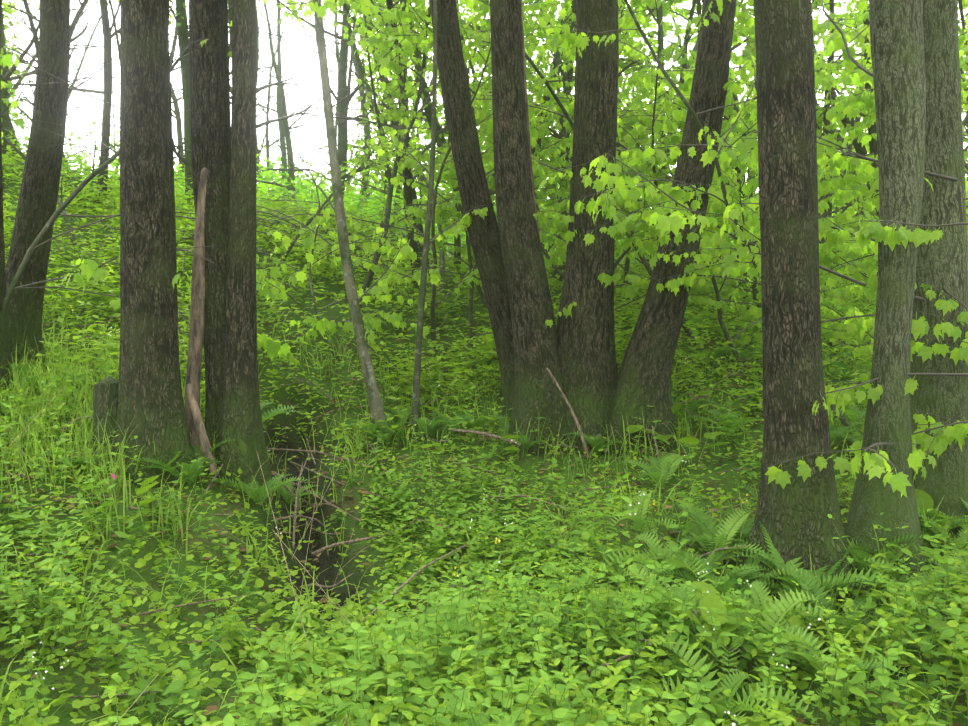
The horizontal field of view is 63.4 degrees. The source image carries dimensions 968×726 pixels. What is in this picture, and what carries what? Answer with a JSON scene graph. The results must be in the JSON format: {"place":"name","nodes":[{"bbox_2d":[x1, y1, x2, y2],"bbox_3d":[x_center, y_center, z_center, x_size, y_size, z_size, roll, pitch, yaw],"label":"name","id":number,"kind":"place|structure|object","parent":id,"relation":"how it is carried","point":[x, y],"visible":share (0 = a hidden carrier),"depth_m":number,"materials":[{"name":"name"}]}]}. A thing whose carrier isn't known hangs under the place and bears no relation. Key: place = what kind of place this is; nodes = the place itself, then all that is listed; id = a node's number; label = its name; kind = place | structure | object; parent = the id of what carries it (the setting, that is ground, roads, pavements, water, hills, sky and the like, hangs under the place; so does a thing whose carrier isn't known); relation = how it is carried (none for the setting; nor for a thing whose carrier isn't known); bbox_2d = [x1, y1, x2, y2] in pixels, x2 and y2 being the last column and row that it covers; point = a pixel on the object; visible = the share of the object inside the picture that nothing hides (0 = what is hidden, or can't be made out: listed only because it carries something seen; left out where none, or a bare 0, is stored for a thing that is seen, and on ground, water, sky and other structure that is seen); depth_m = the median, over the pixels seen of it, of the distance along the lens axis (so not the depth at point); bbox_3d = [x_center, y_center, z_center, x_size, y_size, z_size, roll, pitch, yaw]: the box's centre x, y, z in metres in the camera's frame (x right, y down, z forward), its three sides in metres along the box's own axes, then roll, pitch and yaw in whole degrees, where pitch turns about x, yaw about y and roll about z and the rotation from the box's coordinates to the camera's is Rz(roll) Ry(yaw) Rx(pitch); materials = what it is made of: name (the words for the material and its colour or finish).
{"place":"outdoors","nodes":[
{"label":"outdoors","id":0,"kind":"place"},
{"bbox_2d":[0,164,967,725],"bbox_3d":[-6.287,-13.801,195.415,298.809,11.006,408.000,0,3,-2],"label":"ground","id":1,"kind":"structure","parent":0,"point":[324,560],"depth_m":6.04,"materials":[{"name":"green plant"}]},
{"bbox_2d":[0,0,15,401],"bbox_3d":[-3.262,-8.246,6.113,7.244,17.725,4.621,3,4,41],"label":"tree","id":2,"kind":"object","parent":1,"relation":"on","point":[5,351],"visible":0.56,"depth_m":6.58,"materials":[{"name":"brown plant"}]},
{"bbox_2d":[5,0,69,379],"bbox_3d":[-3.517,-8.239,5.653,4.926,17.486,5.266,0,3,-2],"label":"tree","id":3,"kind":"object","parent":1,"relation":"on","point":[37,202],"visible":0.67,"depth_m":7.03,"materials":[{"name":"brown plant"}]},
{"bbox_2d":[106,0,202,487],"bbox_3d":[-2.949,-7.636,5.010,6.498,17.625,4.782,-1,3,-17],"label":"tree","id":4,"kind":"object","parent":1,"relation":"on","point":[150,399],"visible":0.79,"depth_m":5.59,"materials":[{"name":"brown plant"}]},
{"bbox_2d":[188,0,230,465],"bbox_3d":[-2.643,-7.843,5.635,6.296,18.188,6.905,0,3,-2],"label":"tree","id":5,"kind":"object","parent":1,"relation":"on","point":[210,127],"visible":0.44,"depth_m":6.03,"materials":[{"name":"brown plant"}]},
{"bbox_2d":[215,0,272,507],"bbox_3d":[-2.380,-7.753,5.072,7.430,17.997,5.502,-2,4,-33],"label":"tree","id":6,"kind":"object","parent":1,"relation":"on","point":[241,420],"visible":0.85,"depth_m":5.92,"materials":[{"name":"brown plant"}]},
{"bbox_2d":[229,0,425,437],"bbox_3d":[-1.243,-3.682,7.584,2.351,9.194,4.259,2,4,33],"label":"tree sapling","id":7,"kind":"object","parent":1,"relation":"on","point":[374,396],"visible":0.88,"depth_m":7.53,"materials":[{"name":"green plant"}]},
{"bbox_2d":[376,0,487,440],"bbox_3d":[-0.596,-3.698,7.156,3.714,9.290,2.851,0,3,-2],"label":"tree sapling","id":8,"kind":"object","parent":1,"relation":"on","point":[454,230],"visible":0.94,"depth_m":7.42,"materials":[{"name":"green plant"}]},
{"bbox_2d":[32,305,867,725],"bbox_3d":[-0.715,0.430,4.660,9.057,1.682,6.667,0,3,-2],"label":"undergrowth flowers","id":9,"kind":"object","parent":1,"relation":"on","point":[496,569],"visible":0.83,"depth_m":4.15,"materials":[{"name":"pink plant"}]},
{"bbox_2d":[430,0,514,424],"bbox_3d":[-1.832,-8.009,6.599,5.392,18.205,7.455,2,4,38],"label":"tree","id":10,"kind":"object","parent":1,"relation":"on","point":[474,192],"visible":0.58,"depth_m":7.53,"materials":[{"name":"brown plant"}]},
{"bbox_2d":[0,135,967,725],"bbox_3d":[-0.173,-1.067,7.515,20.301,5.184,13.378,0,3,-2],"label":"undergrowth plants","id":11,"kind":"object","parent":1,"relation":"on","point":[452,685],"visible":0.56,"depth_m":3.63,"materials":[{"name":"green plant"}]},
{"bbox_2d":[0,0,967,481],"bbox_3d":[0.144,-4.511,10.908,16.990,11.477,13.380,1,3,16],"label":"understory trees","id":12,"kind":"object","parent":1,"relation":"on","point":[852,258],"visible":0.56,"depth_m":8.73,"materials":[{"name":"green plant"}]},
{"bbox_2d":[0,148,967,725],"bbox_3d":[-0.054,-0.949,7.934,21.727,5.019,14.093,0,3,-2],"label":"undergrowth ground cover","id":13,"kind":"object","parent":1,"relation":"on","point":[712,598],"visible":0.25,"depth_m":4.68,"materials":[{"name":"green plant"}]},
{"bbox_2d":[0,290,967,725],"bbox_3d":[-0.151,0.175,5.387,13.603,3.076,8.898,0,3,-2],"label":"undergrowth grass","id":14,"kind":"structure","parent":1,"relation":"on","point":[42,446],"depth_m":5.71,"materials":[{"name":"green plant"}]},
{"bbox_2d":[0,167,967,719],"bbox_3d":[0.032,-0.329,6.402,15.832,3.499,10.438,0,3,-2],"label":"dead wood","id":15,"kind":"object","parent":1,"relation":"on","point":[104,397],"visible":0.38,"depth_m":6.01,"materials":[{"name":"brown wood"}]},
{"bbox_2d":[1,0,967,304],"bbox_3d":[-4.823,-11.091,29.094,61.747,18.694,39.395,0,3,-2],"label":"hillside trees","id":16,"kind":"object","parent":1,"relation":"on","point":[825,126],"visible":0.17,"depth_m":14.08,"materials":[{"name":"green plant"}]},
{"bbox_2d":[1,90,967,355],"bbox_3d":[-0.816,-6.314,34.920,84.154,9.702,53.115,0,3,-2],"label":"undergrowth shrubs","id":17,"kind":"object","parent":1,"relation":"on","point":[303,188],"visible":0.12,"depth_m":15.33,"materials":[{"name":"green plant"}]},
{"bbox_2d":[9,280,967,725],"bbox_3d":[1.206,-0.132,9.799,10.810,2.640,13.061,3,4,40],"label":"ferns","id":18,"kind":"object","parent":1,"relation":"on","point":[817,582],"visible":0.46,"depth_m":4.52,"materials":[{"name":"green plant"}]},
{"bbox_2d":[490,0,566,454],"bbox_3d":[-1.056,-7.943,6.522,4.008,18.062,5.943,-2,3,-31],"label":"tree","id":19,"kind":"object","parent":1,"relation":"on","point":[535,345],"visible":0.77,"depth_m":7.17,"materials":[{"name":"brown plant"}]},
{"bbox_2d":[521,0,540,242],"bbox_3d":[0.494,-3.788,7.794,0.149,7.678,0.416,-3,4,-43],"label":"trunk","id":20,"kind":"object","parent":1,"relation":"on","point":[526,98],"visible":0.31,"depth_m":7.86,"materials":[{"name":"plant"}]},
{"bbox_2d":[557,0,618,454],"bbox_3d":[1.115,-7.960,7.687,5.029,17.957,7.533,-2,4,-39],"label":"tree","id":21,"kind":"object","parent":1,"relation":"on","point":[587,354],"visible":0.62,"depth_m":7.17,"materials":[{"name":"brown plant"}]},
{"bbox_2d":[604,0,736,456],"bbox_3d":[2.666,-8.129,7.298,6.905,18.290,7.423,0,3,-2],"label":"tree","id":22,"kind":"object","parent":1,"relation":"on","point":[644,376],"visible":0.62,"depth_m":7.03,"materials":[{"name":"brown plant"}]},
{"bbox_2d":[538,0,967,538],"bbox_3d":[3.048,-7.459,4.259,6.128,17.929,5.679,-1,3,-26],"label":"tree","id":23,"kind":"object","parent":1,"relation":"on","point":[936,384],"visible":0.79,"depth_m":5.37,"materials":[{"name":"green plant"}]},
{"bbox_2d":[738,0,864,614],"bbox_3d":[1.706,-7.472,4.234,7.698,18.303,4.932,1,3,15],"label":"tree","id":24,"kind":"object","parent":1,"relation":"on","point":[794,519],"visible":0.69,"depth_m":4.58,"materials":[{"name":"brown plant"}]},
{"bbox_2d":[726,0,926,580],"bbox_3d":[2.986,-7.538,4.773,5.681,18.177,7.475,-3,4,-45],"label":"tree","id":25,"kind":"object","parent":1,"relation":"on","point":[886,463],"visible":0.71,"depth_m":4.82,"materials":[{"name":"grey plant"}]},
{"bbox_2d":[2,0,967,207],"label":"sky","id":26,"kind":"structure","parent":0,"point":[71,120],"materials":[{"name":"white"}]}
]}

